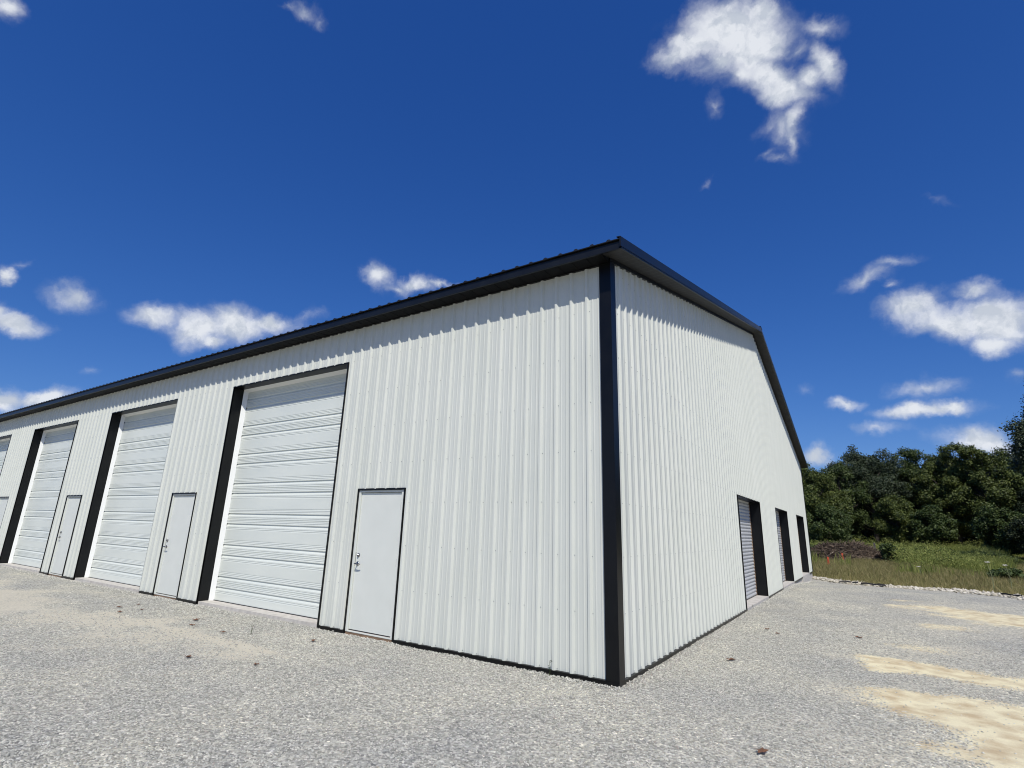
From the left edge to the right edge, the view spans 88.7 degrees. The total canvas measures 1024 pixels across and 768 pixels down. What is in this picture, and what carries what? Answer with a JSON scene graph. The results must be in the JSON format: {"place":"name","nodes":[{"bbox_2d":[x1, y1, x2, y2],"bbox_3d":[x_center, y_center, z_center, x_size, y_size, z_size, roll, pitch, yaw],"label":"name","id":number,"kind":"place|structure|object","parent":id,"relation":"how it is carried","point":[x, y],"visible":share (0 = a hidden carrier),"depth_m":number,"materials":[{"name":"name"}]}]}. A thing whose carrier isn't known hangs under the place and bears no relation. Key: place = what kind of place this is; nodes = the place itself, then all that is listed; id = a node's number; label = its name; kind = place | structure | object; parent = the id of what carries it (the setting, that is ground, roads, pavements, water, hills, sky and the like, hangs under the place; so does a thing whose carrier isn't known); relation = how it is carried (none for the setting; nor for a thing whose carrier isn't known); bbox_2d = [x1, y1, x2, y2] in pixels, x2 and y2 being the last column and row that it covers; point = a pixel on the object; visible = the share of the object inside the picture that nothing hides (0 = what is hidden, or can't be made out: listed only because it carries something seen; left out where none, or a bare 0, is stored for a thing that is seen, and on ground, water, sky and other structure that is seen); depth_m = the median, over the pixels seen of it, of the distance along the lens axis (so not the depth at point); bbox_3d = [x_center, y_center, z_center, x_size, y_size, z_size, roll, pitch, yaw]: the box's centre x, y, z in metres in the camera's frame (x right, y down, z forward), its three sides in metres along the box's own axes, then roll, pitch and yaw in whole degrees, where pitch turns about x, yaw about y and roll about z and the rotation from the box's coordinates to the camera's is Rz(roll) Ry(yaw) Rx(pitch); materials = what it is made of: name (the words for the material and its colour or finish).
{"place":"outdoors","nodes":[
{"label":"outdoors","id":0,"kind":"place"},
{"bbox_2d":[0,568,1023,767],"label":"gravel lot","id":1,"kind":"structure","parent":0,"point":[976,616],"depth_m":5.26,"materials":[{"name":"grey gravel"}]},
{"bbox_2d":[0,236,812,687],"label":"storage building","id":2,"kind":"structure","parent":1,"relation":"on","point":[588,464],"depth_m":8.52,"materials":[{"name":"white paint"}]},
{"bbox_2d":[0,496,8,527],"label":"entry door","id":3,"kind":"structure","parent":2,"relation":"in","point":[3,500],"depth_m":17.83,"materials":[{"name":"grey paint"}]},
{"bbox_2d":[0,434,11,474],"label":"overhead door","id":4,"kind":"structure","parent":2,"relation":"in","point":[4,440],"depth_m":20.11,"materials":[{"name":"white metal"}]},
{"bbox_2d":[0,420,78,570],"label":"overhead door","id":5,"kind":"structure","parent":2,"relation":"in","point":[42,480],"depth_m":16.94,"materials":[{"name":"white metal"}]},
{"bbox_2d":[47,495,81,576],"bbox_3d":[-12.273,4.191,14.417,1.042,2.227,0.148,-8,-18,32],"label":"entry door","id":6,"kind":"structure","parent":2,"relation":"in","point":[58,561],"depth_m":14.46,"materials":[{"name":"grey paint"}]},
{"bbox_2d":[73,399,177,586],"bbox_3d":[-9.554,2.725,13.159,3.698,4.383,0.332,-8,-18,32],"label":"overhead door","id":7,"kind":"structure","parent":2,"relation":"in","point":[118,554],"depth_m":13.58,"materials":[{"name":"white metal"}]},
{"bbox_2d":[152,492,196,599],"bbox_3d":[-7.167,3.450,11.171,1.042,2.227,0.148,-8,-18,32],"label":"entry door","id":8,"kind":"structure","parent":2,"relation":"in","point":[181,508],"depth_m":11.21,"materials":[{"name":"grey paint"}]},
{"bbox_2d":[196,362,349,624],"bbox_3d":[-4.448,1.983,9.912,3.698,4.383,0.332,-8,-18,32],"label":"overhead door","id":9,"kind":"structure","parent":2,"relation":"in","point":[274,535],"depth_m":10.13,"materials":[{"name":"white metal"}]},
{"bbox_2d":[343,488,405,641],"bbox_3d":[-2.061,2.708,7.924,1.042,2.227,0.148,-8,-18,32],"label":"entry door","id":10,"kind":"structure","parent":2,"relation":"in","point":[372,590],"depth_m":7.93,"materials":[{"name":"grey paint"}]},
{"bbox_2d":[737,494,768,610],"bbox_3d":[5.879,4.414,13.041,0.335,3.059,3.078,-8,-18,32],"label":"roll up door","id":11,"kind":"structure","parent":2,"relation":"in","point":[752,544],"depth_m":14.07,"materials":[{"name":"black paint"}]},
{"bbox_2d":[775,507,794,588],"bbox_3d":[9.206,5.865,17.944,0.335,3.059,3.078,-8,-18,32],"label":"roll up door","id":12,"kind":"structure","parent":2,"relation":"in","point":[781,515],"depth_m":19.13,"materials":[{"name":"black paint"}]},
{"bbox_2d":[796,515,810,581],"bbox_3d":[12.523,7.312,22.830,0.335,3.059,3.078,-8,-18,32],"label":"roll up door","id":13,"kind":"structure","parent":2,"relation":"in","point":[800,522],"depth_m":24.04,"materials":[{"name":"black paint"}]},
{"bbox_2d":[0,565,813,694],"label":"gravel strip","id":14,"kind":"object","parent":1,"relation":"on","point":[756,608],"depth_m":7.76,"materials":[{"name":"grey gravel"}]},
{"bbox_2d":[755,747,768,752],"bbox_3d":[1.908,2.797,3.993,0.118,0.020,0.094,8,-17,-22],"label":"dead leaf","id":15,"kind":"object","parent":1,"relation":"on","point":[762,749],"visible":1,"depth_m":4.01,"materials":[{"name":"brown plant"}]},
{"bbox_2d":[0,0,1023,472],"label":"sky","id":16,"kind":"structure","parent":0,"point":[181,180],"materials":[{"name":"blue"}]},
{"bbox_3d":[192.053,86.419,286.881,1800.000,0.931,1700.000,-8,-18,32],"label":"ground","id":17,"kind":"structure","parent":0,"visible":0},
{"bbox_2d":[801,463,855,539],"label":"broadleaf tree","id":18,"kind":"object","parent":17,"relation":"on","point":[815,494],"visible":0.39,"depth_m":66.62,"materials":[{"name":"green plant"}]},
{"bbox_2d":[806,503,854,542],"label":"understory tree","id":19,"kind":"object","parent":17,"relation":"on","point":[838,528],"visible":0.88,"depth_m":61.99,"materials":[{"name":"green plant"}]},
{"bbox_2d":[818,460,873,540],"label":"broadleaf tree","id":20,"kind":"object","parent":17,"relation":"on","point":[858,519],"visible":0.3,"depth_m":70.18,"materials":[{"name":"green plant"}]},
{"bbox_2d":[810,540,887,560],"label":"brush pile","id":21,"kind":"object","parent":17,"relation":"on","point":[859,549],"visible":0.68,"depth_m":43.97,"materials":[{"name":"wood"}]},
{"bbox_2d":[825,444,922,541],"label":"broadleaf tree","id":22,"kind":"object","parent":17,"relation":"on","point":[859,465],"visible":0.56,"depth_m":71.48,"materials":[{"name":"green plant"}]},
{"bbox_2d":[878,543,907,560],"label":"shrub","id":23,"kind":"object","parent":17,"relation":"on","point":[885,549],"visible":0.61,"depth_m":41.33,"materials":[{"name":"green plant"}]},
{"bbox_2d":[870,492,925,544],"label":"understory tree","id":24,"kind":"object","parent":17,"relation":"on","point":[891,524],"visible":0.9,"depth_m":64.31,"materials":[{"name":"green plant"}]},
{"bbox_2d":[809,535,1003,571],"bbox_3d":[35.494,15.385,49.454,22.064,2.622,42.595,-8,-18,32],"label":"goldenrod","id":25,"kind":"object","parent":17,"relation":"on","point":[910,552],"visible":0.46,"depth_m":37.26,"materials":[{"name":"green plant"}]},
{"bbox_2d":[878,446,947,543],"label":"broadleaf tree","id":26,"kind":"object","parent":17,"relation":"on","point":[911,467],"visible":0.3,"depth_m":72.08,"materials":[{"name":"green plant"}]},
{"bbox_2d":[805,452,1023,546],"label":"woods","id":27,"kind":"object","parent":17,"relation":"on","point":[866,533],"visible":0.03,"depth_m":76.09,"materials":[{"name":"green plant"}]},
{"bbox_2d":[810,540,1023,576],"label":"weeds","id":28,"kind":"object","parent":17,"relation":"on","point":[1012,564],"visible":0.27,"depth_m":34.97,"materials":[{"name":"green plant"}]},
{"bbox_2d":[812,576,1023,599],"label":"edge rubble","id":29,"kind":"object","parent":17,"relation":"on","point":[973,592],"visible":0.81,"depth_m":20.53,"materials":[{"name":"stone"}]},
{"bbox_2d":[861,582,885,585],"bbox_3d":[14.891,8.259,21.655,0.194,0.106,1.057,9,-17,-25],"label":"ground fabric","id":30,"kind":"object","parent":29,"relation":"on","point":[873,584],"visible":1,"depth_m":21.58,"materials":[{"name":"black fabric"}]},
{"bbox_2d":[1000,593,1021,595],"bbox_3d":[16.352,6.927,17.244,0.059,0.171,1.971,-5,-17,22],"label":"ground fabric","id":31,"kind":"object","parent":29,"relation":"on","point":[1009,594],"visible":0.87,"depth_m":17.25,"materials":[{"name":"black fabric"}]},
{"bbox_2d":[812,556,1023,595],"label":"dry grass","id":32,"kind":"structure","parent":17,"relation":"on","point":[871,570],"depth_m":26.27,"materials":[{"name":"beige plant"}]},
{"bbox_2d":[906,504,958,546],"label":"understory tree","id":33,"kind":"object","parent":17,"relation":"on","point":[937,527],"visible":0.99,"depth_m":60.24,"materials":[{"name":"green plant"}]},
{"bbox_2d":[909,442,994,545],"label":"broadleaf tree","id":34,"kind":"object","parent":17,"relation":"on","point":[927,472],"visible":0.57,"depth_m":67.56,"materials":[{"name":"green plant"}]},
{"bbox_2d":[935,444,1023,542],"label":"broadleaf tree","id":35,"kind":"object","parent":17,"relation":"on","point":[980,464],"visible":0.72,"depth_m":63.99,"materials":[{"name":"green plant"}]},
{"bbox_2d":[970,502,1023,555],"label":"understory tree","id":36,"kind":"object","parent":17,"relation":"on","point":[994,518],"visible":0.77,"depth_m":55.69,"materials":[{"name":"green plant"}]},
{"bbox_2d":[973,552,1020,563],"bbox_3d":[36.486,13.556,40.198,3.830,1.394,3.286,-8,-18,32],"label":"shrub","id":37,"kind":"object","parent":17,"relation":"on","point":[1008,557],"visible":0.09,"depth_m":39.16,"materials":[{"name":"green plant"}]},
{"bbox_2d":[970,553,1023,574],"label":"meadow grass","id":38,"kind":"structure","parent":17,"relation":"on","point":[1019,556],"depth_m":55.77,"materials":[{"name":"green plant"}]},
{"bbox_2d":[987,567,1023,579],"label":"shrub","id":39,"kind":"object","parent":17,"relation":"on","point":[1014,572],"visible":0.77,"depth_m":27.88,"materials":[{"name":"green plant"}]},
{"bbox_2d":[989,456,1023,509],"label":"broadleaf tree","id":40,"kind":"object","parent":17,"relation":"on","point":[992,474],"visible":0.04,"depth_m":65.39,"materials":[{"name":"green plant"}]},
{"bbox_2d":[997,385,1023,474],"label":"broadleaf tree","id":41,"kind":"object","parent":17,"relation":"on","point":[1017,434],"visible":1,"depth_m":43.63,"materials":[{"name":"green plant"}]},
{"bbox_2d":[1004,508,1023,552],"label":"understory tree","id":42,"kind":"object","parent":17,"relation":"on","point":[1015,532],"visible":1,"depth_m":52.73,"materials":[{"name":"green plant"}]},
{"bbox_2d":[1012,487,1023,515],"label":"broadleaf tree","id":43,"kind":"object","parent":17,"relation":"on","point":[1020,496],"visible":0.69,"depth_m":60.44,"materials":[{"name":"green plant"}]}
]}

